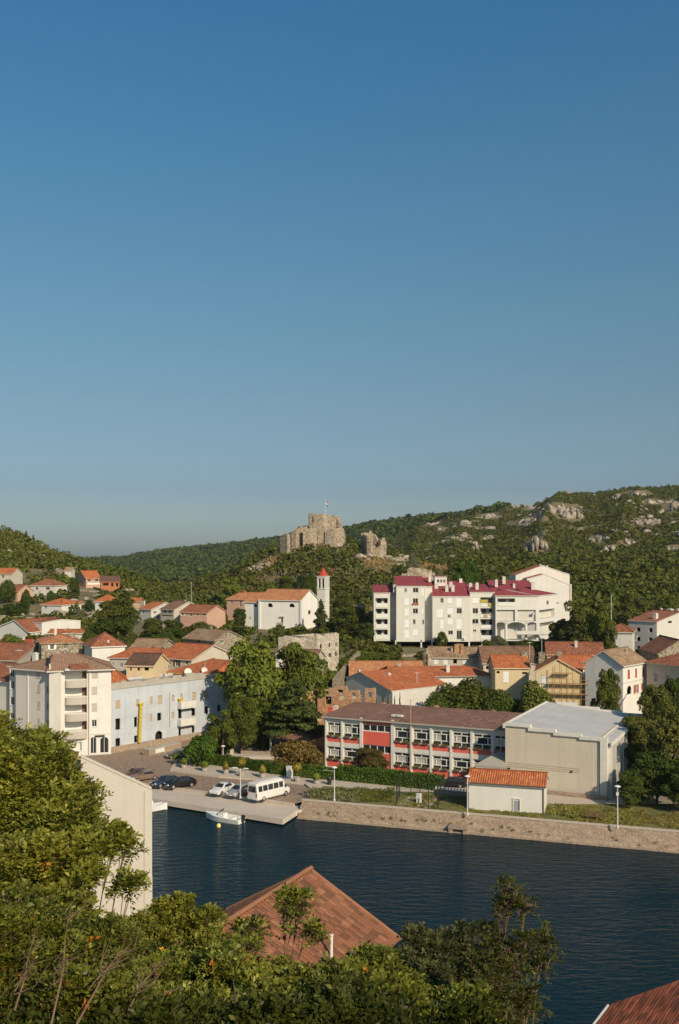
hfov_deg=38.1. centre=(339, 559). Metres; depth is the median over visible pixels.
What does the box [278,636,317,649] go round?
stone ruin
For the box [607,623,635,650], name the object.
tree hidden house
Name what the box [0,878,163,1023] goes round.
shrub
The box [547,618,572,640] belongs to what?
tree
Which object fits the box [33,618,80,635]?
white block house
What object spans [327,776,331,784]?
litter bin
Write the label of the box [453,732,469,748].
window
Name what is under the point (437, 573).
tree
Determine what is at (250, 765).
clipped hedge
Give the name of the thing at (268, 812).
pier deck
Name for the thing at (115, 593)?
slope scrub
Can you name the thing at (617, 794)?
street lamp
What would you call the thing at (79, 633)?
house
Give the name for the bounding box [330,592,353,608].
tree
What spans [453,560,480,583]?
tree
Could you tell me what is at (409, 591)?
apartment block
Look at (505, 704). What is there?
tree
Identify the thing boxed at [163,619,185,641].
tree
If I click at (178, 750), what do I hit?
parked car
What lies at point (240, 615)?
tree
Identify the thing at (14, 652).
rust roof house
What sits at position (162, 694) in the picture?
blue white facade
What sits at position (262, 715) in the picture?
tree
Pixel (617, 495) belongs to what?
rock outcrop
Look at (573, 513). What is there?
rock outcrop
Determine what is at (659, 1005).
corner roof house
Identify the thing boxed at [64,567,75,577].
hillside house
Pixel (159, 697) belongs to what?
blocked window
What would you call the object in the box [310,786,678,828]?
waterside lawn
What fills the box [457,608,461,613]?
window
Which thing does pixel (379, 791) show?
shrub patch
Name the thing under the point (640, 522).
rock outcrop
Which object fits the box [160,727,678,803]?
town ground
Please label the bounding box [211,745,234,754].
clipped hedge
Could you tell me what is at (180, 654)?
cream row house
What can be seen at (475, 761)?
window
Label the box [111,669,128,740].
orange hip house
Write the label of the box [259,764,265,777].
flower planter
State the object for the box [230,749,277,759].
wall
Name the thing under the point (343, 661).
tree
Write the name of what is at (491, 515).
rock outcrop
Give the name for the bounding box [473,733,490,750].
window
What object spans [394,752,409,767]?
window
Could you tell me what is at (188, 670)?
satellite dish
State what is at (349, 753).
window
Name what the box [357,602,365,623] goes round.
tiny gable ruin
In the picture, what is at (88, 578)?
hillside house
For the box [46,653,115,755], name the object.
apartment tower
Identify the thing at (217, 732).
tree
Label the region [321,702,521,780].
school
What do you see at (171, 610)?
cream gabled house
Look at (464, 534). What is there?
hillside stones
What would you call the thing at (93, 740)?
shopfront window
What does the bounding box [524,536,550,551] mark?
rock outcrop
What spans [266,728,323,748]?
garden pavilion
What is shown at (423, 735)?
window
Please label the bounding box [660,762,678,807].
tree
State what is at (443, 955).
shrub
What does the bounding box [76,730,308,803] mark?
plaza paving
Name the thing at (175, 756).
flower planter
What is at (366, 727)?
window
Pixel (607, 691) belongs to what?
tree
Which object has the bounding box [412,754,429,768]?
window
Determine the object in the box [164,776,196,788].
parked car
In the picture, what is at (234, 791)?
parked car
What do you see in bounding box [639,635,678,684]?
rust gable house
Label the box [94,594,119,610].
hillside house
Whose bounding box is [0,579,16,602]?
tree
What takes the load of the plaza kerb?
on the plaza paving
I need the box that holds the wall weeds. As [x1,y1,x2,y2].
[298,805,668,849]
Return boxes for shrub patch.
[307,786,359,802]
[314,786,395,801]
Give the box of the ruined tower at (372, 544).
[361,530,386,556]
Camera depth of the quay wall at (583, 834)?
121.82 m
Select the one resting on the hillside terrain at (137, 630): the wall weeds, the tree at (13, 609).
the tree at (13, 609)
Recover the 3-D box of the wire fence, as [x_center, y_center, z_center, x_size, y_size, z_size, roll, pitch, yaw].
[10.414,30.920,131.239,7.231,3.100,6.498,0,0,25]
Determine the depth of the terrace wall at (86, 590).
395.02 m
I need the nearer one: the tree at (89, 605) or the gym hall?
the gym hall
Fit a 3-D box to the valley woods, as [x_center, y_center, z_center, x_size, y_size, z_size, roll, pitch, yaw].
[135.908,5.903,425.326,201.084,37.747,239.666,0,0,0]
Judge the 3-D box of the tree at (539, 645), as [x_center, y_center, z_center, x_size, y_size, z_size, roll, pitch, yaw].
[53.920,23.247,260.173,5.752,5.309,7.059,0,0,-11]
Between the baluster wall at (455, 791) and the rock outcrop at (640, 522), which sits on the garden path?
the baluster wall at (455, 791)
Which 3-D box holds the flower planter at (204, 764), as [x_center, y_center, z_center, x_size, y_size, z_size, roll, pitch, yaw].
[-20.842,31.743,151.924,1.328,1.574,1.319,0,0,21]
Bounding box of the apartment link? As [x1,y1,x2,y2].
[7,659,39,730]
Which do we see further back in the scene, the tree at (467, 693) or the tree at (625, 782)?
the tree at (467, 693)
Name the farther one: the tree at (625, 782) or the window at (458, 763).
the window at (458, 763)
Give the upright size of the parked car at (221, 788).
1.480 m
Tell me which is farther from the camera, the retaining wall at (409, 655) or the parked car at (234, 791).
the retaining wall at (409, 655)
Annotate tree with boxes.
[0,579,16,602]
[0,603,28,616]
[0,634,26,642]
[0,709,113,837]
[0,816,153,953]
[20,589,30,609]
[46,590,56,601]
[69,577,79,597]
[69,601,83,618]
[80,628,95,644]
[84,600,94,610]
[89,616,134,635]
[95,597,141,624]
[141,617,163,637]
[148,628,174,640]
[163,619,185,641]
[182,621,216,634]
[182,733,217,765]
[203,723,229,753]
[207,705,243,754]
[212,638,287,725]
[214,882,333,976]
[219,576,242,604]
[225,696,259,753]
[229,627,253,631]
[232,608,246,623]
[244,693,281,748]
[263,679,323,740]
[270,739,324,768]
[275,641,330,710]
[278,575,297,588]
[285,627,305,633]
[295,572,316,595]
[312,599,328,632]
[324,670,338,687]
[328,607,372,634]
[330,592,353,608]
[335,657,349,671]
[354,747,390,768]
[357,622,374,640]
[358,652,394,659]
[406,552,419,569]
[424,691,450,707]
[432,568,443,575]
[434,631,447,645]
[435,677,500,709]
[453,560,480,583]
[461,873,565,1023]
[480,571,497,583]
[481,639,493,645]
[481,688,518,711]
[492,635,508,645]
[512,639,536,649]
[516,680,555,712]
[533,638,546,656]
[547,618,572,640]
[557,600,594,641]
[586,603,616,644]
[590,668,626,710]
[604,622,617,649]
[612,588,649,625]
[615,770,646,805]
[621,714,655,768]
[628,751,678,803]
[637,684,671,772]
[640,700,678,772]
[651,594,678,609]
[656,677,678,758]
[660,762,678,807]
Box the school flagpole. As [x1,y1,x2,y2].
[410,700,410,767]
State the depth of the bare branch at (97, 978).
13.00 m
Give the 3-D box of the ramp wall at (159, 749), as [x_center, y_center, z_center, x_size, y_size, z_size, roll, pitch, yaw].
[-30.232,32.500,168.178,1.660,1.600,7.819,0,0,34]
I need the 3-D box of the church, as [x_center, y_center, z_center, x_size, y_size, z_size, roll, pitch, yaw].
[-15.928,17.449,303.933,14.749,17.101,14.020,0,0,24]
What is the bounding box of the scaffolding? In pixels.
[548,664,588,701]
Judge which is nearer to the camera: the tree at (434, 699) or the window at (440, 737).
the window at (440, 737)
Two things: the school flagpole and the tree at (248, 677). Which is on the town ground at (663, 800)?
the tree at (248, 677)
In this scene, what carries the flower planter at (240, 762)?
on the garden path
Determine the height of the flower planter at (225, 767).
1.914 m
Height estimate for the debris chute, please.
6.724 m
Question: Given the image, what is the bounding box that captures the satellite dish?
[184,668,191,672]
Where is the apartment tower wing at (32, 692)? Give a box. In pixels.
[9,652,92,733]
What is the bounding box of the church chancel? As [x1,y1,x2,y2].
[243,592,264,627]
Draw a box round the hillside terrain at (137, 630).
[0,487,678,726]
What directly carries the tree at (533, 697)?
on the town ground at (663, 800)
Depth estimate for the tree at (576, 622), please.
250.61 m
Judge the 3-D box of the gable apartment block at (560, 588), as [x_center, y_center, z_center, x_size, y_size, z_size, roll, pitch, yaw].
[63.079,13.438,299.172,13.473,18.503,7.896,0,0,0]
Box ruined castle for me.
[280,513,345,552]
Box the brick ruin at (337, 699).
[300,686,375,741]
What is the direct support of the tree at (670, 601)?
on the hillside terrain at (137, 630)
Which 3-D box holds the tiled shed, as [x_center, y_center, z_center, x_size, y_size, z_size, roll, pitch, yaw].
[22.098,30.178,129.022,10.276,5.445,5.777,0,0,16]
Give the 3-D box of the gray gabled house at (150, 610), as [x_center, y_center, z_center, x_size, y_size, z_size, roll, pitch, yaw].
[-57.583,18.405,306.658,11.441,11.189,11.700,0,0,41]
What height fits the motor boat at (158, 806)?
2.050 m
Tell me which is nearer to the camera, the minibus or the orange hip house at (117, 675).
the minibus
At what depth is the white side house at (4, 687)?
172.82 m
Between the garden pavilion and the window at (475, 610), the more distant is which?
the window at (475, 610)
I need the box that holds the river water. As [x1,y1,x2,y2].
[0,802,678,1023]
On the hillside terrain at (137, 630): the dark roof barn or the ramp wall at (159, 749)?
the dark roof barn
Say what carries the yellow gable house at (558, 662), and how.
on the town ground at (663, 800)
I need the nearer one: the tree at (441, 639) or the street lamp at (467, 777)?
the street lamp at (467, 777)
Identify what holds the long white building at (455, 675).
on the hillside terrain at (137, 630)
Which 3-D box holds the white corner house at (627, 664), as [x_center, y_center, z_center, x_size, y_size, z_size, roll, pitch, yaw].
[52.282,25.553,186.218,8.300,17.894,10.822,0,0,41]
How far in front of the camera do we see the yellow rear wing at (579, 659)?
198.03 m
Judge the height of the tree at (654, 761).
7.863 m
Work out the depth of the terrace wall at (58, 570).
439.79 m
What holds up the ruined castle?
on the hillside terrain at (137, 630)
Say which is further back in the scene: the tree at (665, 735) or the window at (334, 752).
the window at (334, 752)
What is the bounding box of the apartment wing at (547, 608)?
[506,589,556,638]
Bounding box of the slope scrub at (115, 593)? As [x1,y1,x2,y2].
[0,583,145,618]
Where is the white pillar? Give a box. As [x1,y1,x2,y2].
[286,765,292,777]
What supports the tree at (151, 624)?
on the hillside terrain at (137, 630)
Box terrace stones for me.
[9,550,141,620]
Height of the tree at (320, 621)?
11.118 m
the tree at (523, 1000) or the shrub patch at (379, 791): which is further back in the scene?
the shrub patch at (379, 791)
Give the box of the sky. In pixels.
[0,0,678,557]
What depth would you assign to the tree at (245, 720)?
165.78 m
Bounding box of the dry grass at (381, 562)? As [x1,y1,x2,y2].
[141,540,447,613]
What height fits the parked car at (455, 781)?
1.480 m
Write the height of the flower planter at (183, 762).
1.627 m
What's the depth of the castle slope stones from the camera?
441.76 m
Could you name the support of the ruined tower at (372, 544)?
on the hillside terrain at (137, 630)
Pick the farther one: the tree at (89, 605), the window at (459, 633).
the tree at (89, 605)
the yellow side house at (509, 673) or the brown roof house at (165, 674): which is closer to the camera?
the brown roof house at (165, 674)
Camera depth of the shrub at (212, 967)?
17.45 m
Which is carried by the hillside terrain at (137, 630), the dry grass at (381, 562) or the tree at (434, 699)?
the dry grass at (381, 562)
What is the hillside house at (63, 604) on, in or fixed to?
on the hillside terrain at (137, 630)
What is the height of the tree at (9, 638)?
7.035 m
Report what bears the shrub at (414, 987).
on the near hillside
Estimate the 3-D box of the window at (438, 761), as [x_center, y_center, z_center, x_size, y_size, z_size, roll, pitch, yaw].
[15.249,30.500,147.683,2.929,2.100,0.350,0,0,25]
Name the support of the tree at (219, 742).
on the town ground at (663, 800)
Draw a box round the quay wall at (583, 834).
[297,801,678,853]
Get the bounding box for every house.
[0,568,23,585]
[0,616,55,638]
[0,637,37,642]
[0,642,37,662]
[0,662,18,727]
[1,584,33,601]
[29,579,67,595]
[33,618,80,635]
[36,629,83,658]
[40,598,82,613]
[46,628,84,638]
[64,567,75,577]
[75,751,151,917]
[76,570,99,587]
[82,632,126,660]
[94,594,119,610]
[99,575,119,590]
[107,647,166,673]
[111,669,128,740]
[125,673,167,733]
[130,597,144,610]
[138,601,168,621]
[151,642,231,670]
[159,600,193,626]
[167,658,260,732]
[182,626,243,660]
[208,866,401,965]
[225,590,250,619]
[275,645,285,670]
[348,660,422,675]
[427,644,478,667]
[433,576,446,585]
[476,645,537,687]
[487,652,530,699]
[534,652,582,705]
[544,641,603,658]
[582,646,646,713]
[592,980,678,1023]
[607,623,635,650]
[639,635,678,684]
[644,653,678,686]
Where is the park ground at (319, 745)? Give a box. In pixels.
[251,738,445,778]
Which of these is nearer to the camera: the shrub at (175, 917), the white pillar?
the shrub at (175, 917)
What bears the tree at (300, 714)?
on the park ground at (319, 745)
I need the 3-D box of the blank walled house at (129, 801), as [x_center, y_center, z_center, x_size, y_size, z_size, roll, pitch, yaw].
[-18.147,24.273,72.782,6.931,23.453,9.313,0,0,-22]
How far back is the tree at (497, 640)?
264.73 m
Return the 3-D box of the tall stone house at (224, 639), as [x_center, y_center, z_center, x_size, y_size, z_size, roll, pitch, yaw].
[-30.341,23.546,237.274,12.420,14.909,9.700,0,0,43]
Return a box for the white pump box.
[416,793,421,802]
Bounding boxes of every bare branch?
[11,926,54,1018]
[50,888,94,1023]
[76,925,140,1023]
[120,949,174,1023]
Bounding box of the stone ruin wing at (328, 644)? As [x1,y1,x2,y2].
[292,632,338,670]
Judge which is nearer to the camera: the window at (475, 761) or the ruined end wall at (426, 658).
the window at (475, 761)
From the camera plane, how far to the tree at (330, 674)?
213.34 m
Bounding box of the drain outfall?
[448,823,468,834]
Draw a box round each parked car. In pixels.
[123,767,143,775]
[130,769,159,780]
[150,775,176,787]
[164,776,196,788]
[165,748,185,758]
[209,781,234,795]
[226,782,247,797]
[445,776,466,787]
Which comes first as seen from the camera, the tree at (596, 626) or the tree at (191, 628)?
the tree at (596, 626)
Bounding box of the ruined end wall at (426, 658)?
[423,648,430,665]
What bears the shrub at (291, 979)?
on the near hillside
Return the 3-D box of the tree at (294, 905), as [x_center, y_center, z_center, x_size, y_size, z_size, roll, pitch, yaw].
[-1.449,10.756,20.852,2.848,7.093,3.491,0,0,0]
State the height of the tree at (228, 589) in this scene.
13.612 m
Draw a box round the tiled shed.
[466,767,548,813]
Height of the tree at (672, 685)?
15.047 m
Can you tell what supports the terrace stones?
on the hillside terrain at (137, 630)
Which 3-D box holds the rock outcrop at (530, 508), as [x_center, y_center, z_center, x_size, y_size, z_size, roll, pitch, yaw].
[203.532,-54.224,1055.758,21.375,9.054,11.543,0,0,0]
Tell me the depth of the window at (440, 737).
147.76 m
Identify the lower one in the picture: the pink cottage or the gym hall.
the gym hall
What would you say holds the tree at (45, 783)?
on the near hillside
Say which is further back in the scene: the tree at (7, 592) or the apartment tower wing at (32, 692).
the tree at (7, 592)
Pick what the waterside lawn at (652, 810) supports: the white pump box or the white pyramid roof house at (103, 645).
the white pump box
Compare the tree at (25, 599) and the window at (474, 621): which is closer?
the window at (474, 621)
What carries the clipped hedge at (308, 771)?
on the garden path
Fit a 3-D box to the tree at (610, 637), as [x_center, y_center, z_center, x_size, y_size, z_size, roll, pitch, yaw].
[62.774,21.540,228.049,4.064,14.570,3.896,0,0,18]
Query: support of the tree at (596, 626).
on the hillside terrain at (137, 630)
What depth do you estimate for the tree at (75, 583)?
371.10 m
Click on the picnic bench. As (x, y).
(594, 812)
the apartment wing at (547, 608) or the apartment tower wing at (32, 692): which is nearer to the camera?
the apartment tower wing at (32, 692)
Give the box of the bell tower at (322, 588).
[316,568,329,622]
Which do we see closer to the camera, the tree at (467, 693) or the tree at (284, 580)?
the tree at (467, 693)
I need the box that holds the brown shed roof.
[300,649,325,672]
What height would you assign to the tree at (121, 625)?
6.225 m
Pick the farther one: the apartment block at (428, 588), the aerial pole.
the apartment block at (428, 588)
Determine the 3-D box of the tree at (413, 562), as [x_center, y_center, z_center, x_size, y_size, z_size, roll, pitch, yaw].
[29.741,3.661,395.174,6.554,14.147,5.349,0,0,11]
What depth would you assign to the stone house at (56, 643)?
211.20 m
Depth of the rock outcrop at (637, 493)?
879.27 m
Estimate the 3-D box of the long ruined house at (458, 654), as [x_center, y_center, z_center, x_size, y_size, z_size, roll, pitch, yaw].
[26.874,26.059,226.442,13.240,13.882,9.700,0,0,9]
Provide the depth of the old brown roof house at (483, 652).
217.31 m
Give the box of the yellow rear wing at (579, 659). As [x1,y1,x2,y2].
[562,654,591,705]
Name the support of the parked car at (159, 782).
on the plaza paving
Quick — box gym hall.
[503,701,642,800]
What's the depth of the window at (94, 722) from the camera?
165.72 m
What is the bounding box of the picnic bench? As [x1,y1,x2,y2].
[586,811,603,819]
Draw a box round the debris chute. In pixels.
[137,703,143,742]
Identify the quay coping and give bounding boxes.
[302,799,678,831]
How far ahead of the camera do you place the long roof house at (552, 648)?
212.55 m
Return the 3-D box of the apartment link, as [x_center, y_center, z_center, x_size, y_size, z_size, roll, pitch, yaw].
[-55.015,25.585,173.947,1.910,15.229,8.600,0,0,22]
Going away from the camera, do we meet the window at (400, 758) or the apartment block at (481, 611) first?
the window at (400, 758)
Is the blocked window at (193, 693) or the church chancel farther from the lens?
the church chancel
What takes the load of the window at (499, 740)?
in the school
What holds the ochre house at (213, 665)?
on the town ground at (663, 800)
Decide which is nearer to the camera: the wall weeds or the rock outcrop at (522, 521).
the wall weeds
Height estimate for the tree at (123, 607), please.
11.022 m
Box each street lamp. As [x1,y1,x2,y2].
[232,767,247,798]
[325,766,336,800]
[465,775,469,815]
[614,785,620,827]
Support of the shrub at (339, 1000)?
on the near hillside
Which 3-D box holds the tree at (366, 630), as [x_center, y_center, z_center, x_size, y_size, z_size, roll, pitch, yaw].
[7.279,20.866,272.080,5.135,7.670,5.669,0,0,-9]
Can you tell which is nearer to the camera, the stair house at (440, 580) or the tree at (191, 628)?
the tree at (191, 628)
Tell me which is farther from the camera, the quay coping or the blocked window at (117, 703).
the blocked window at (117, 703)
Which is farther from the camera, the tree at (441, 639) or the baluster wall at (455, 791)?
the tree at (441, 639)
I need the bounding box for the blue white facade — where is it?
[111,673,227,753]
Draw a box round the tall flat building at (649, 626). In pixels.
[627,608,678,650]
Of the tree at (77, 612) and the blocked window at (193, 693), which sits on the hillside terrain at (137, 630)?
the tree at (77, 612)
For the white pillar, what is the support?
on the garden path
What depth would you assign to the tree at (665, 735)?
134.56 m
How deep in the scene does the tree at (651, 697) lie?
151.21 m
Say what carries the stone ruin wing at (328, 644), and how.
on the hillside terrain at (137, 630)
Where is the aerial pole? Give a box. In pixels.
[528,642,531,675]
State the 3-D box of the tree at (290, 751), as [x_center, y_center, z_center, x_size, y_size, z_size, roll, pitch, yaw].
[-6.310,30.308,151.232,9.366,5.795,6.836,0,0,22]
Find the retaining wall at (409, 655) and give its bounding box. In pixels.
[402,653,422,656]
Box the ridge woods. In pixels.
[82,501,513,581]
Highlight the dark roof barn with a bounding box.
[124,652,169,678]
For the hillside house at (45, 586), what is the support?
on the hillside terrain at (137, 630)
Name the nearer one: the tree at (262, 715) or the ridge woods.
the tree at (262, 715)
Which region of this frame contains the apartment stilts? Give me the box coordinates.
[375,640,482,647]
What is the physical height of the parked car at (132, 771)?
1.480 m
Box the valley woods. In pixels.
[452,544,678,623]
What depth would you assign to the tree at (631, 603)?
298.48 m
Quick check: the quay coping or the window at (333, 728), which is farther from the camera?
the window at (333, 728)
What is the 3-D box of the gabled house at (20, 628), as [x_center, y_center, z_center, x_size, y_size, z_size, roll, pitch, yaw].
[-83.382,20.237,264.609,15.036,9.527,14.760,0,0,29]
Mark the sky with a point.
(264, 263)
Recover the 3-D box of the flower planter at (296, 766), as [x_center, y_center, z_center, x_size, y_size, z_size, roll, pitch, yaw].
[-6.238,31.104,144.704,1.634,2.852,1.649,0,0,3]
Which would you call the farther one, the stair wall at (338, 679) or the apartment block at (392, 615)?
the apartment block at (392, 615)
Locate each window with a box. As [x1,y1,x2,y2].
[90,737,96,753]
[91,720,96,727]
[100,737,108,753]
[115,700,120,708]
[158,695,161,703]
[192,692,195,699]
[327,722,340,737]
[327,746,340,760]
[343,723,359,738]
[343,748,359,761]
[363,724,390,732]
[363,744,390,753]
[394,727,409,743]
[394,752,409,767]
[412,729,429,744]
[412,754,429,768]
[432,730,449,746]
[432,756,449,770]
[452,757,469,772]
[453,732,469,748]
[456,631,461,639]
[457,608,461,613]
[472,619,477,623]
[473,608,477,613]
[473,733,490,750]
[473,759,481,767]
[494,735,504,751]
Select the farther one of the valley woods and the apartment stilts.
the valley woods
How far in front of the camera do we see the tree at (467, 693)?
184.48 m
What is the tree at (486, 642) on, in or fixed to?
on the hillside terrain at (137, 630)
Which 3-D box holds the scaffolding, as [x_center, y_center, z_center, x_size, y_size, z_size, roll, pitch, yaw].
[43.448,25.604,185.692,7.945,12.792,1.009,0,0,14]
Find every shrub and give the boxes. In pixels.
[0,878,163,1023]
[0,929,525,1023]
[117,941,278,1020]
[118,890,232,954]
[222,940,410,1007]
[366,961,511,1023]
[387,917,554,1023]
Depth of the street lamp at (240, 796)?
135.24 m
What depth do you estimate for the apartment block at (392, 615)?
276.50 m
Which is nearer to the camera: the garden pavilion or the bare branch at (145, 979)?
the bare branch at (145, 979)
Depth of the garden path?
144.01 m
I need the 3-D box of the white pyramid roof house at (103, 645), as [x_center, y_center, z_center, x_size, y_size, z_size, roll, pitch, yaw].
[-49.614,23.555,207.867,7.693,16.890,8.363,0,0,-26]
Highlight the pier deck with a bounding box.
[152,787,301,824]
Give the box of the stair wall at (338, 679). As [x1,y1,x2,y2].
[332,651,360,689]
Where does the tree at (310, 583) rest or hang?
on the hillside terrain at (137, 630)
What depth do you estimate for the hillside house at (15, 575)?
401.48 m
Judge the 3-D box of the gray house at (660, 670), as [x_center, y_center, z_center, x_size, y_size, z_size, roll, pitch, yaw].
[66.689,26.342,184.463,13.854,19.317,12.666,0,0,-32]
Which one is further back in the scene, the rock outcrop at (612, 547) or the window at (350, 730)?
the rock outcrop at (612, 547)
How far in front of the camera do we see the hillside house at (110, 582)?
401.62 m
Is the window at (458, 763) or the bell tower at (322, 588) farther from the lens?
the bell tower at (322, 588)
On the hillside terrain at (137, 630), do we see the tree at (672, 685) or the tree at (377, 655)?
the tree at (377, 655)
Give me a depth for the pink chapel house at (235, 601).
325.18 m
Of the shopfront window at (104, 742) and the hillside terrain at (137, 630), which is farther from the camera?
the hillside terrain at (137, 630)
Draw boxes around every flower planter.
[172,752,179,762]
[180,757,187,767]
[200,760,208,770]
[222,761,229,773]
[236,757,246,775]
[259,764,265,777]
[292,762,302,781]
[312,772,320,783]
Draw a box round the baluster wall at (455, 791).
[435,786,468,796]
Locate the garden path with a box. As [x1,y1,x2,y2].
[170,763,644,803]
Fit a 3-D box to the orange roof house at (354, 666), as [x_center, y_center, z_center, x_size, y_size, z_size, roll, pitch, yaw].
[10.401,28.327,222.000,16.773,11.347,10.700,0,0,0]
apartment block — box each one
[372,585,390,641]
[389,586,394,641]
[393,574,430,641]
[422,577,432,641]
[431,578,471,641]
[466,582,494,641]
[487,576,550,640]
[509,564,569,583]
[522,574,571,620]
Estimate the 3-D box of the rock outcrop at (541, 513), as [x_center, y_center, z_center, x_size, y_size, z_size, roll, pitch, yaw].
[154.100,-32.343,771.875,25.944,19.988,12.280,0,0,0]
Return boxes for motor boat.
[152,800,166,811]
[206,808,245,824]
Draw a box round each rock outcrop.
[424,521,439,525]
[471,541,481,550]
[474,513,501,518]
[517,517,533,525]
[519,505,536,512]
[519,508,546,529]
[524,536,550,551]
[547,504,568,512]
[559,506,583,518]
[587,535,609,541]
[600,544,614,551]
[611,493,625,498]
[618,538,637,544]
[627,519,655,524]
[631,491,655,495]
[642,499,671,503]
[657,501,678,513]
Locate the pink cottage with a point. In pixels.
(190, 614)
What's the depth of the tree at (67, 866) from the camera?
20.18 m
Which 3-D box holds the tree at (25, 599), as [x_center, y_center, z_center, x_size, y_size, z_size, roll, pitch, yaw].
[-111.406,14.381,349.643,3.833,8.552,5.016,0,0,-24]
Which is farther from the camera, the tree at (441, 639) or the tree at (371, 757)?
the tree at (441, 639)
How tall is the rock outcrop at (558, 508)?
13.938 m
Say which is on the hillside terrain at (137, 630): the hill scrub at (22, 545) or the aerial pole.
the hill scrub at (22, 545)
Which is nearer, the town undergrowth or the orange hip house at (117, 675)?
the orange hip house at (117, 675)
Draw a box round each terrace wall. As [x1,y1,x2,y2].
[0,615,39,620]
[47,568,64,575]
[80,589,110,592]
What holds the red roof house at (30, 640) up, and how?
on the hillside terrain at (137, 630)
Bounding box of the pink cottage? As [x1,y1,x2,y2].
[179,604,226,628]
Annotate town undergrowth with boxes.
[0,611,605,700]
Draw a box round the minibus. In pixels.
[247,776,289,800]
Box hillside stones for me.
[387,493,678,558]
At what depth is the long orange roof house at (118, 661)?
197.52 m
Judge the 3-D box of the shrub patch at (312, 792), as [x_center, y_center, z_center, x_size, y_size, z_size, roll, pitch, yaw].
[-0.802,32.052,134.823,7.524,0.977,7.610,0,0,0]
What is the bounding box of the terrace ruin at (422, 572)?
[401,567,434,580]
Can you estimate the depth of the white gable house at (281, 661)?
222.00 m
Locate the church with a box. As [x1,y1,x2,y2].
[258,589,318,629]
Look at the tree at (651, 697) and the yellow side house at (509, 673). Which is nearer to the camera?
the tree at (651, 697)
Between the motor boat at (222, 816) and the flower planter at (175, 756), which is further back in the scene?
the flower planter at (175, 756)
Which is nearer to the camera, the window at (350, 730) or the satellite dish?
the window at (350, 730)
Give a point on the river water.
(611, 914)
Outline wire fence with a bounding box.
[396,774,440,808]
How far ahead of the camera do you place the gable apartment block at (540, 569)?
304.00 m
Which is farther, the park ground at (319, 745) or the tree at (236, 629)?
the tree at (236, 629)
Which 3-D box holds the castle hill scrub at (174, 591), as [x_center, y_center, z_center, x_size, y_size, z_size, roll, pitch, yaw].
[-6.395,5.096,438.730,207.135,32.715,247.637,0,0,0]
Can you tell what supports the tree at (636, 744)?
on the town ground at (663, 800)
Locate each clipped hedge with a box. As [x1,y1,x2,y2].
[192,754,271,772]
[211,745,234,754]
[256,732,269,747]
[269,761,335,779]
[336,763,445,790]
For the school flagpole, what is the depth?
149.27 m
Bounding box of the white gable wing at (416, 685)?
[345,666,445,705]
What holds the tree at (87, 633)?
on the hillside terrain at (137, 630)
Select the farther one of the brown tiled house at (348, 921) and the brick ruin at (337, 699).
the brick ruin at (337, 699)
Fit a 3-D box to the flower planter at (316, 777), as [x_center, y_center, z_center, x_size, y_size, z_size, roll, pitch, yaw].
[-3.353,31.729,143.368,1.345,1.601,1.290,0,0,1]
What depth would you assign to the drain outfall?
122.45 m
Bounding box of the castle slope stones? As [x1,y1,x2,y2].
[237,543,408,573]
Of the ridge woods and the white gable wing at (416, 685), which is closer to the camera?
the white gable wing at (416, 685)
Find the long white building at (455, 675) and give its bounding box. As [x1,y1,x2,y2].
[379,664,490,687]
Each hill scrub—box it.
[0,525,145,590]
[138,536,510,620]
[386,484,678,564]
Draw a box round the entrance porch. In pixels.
[475,752,506,768]
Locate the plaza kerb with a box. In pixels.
[145,783,294,805]
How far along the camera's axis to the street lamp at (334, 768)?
130.45 m
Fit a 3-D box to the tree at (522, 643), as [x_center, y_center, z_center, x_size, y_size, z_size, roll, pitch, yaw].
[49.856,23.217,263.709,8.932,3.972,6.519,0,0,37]
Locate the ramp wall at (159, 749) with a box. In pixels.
[143,742,181,755]
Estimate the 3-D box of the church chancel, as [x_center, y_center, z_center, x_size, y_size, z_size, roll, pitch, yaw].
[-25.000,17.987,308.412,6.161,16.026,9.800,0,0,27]
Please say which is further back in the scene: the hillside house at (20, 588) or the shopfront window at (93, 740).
the hillside house at (20, 588)
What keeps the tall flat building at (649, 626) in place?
on the hillside terrain at (137, 630)
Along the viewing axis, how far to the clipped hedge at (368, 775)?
142.35 m
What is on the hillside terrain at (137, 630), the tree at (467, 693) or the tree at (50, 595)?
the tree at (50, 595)
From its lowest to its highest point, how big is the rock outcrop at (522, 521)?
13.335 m

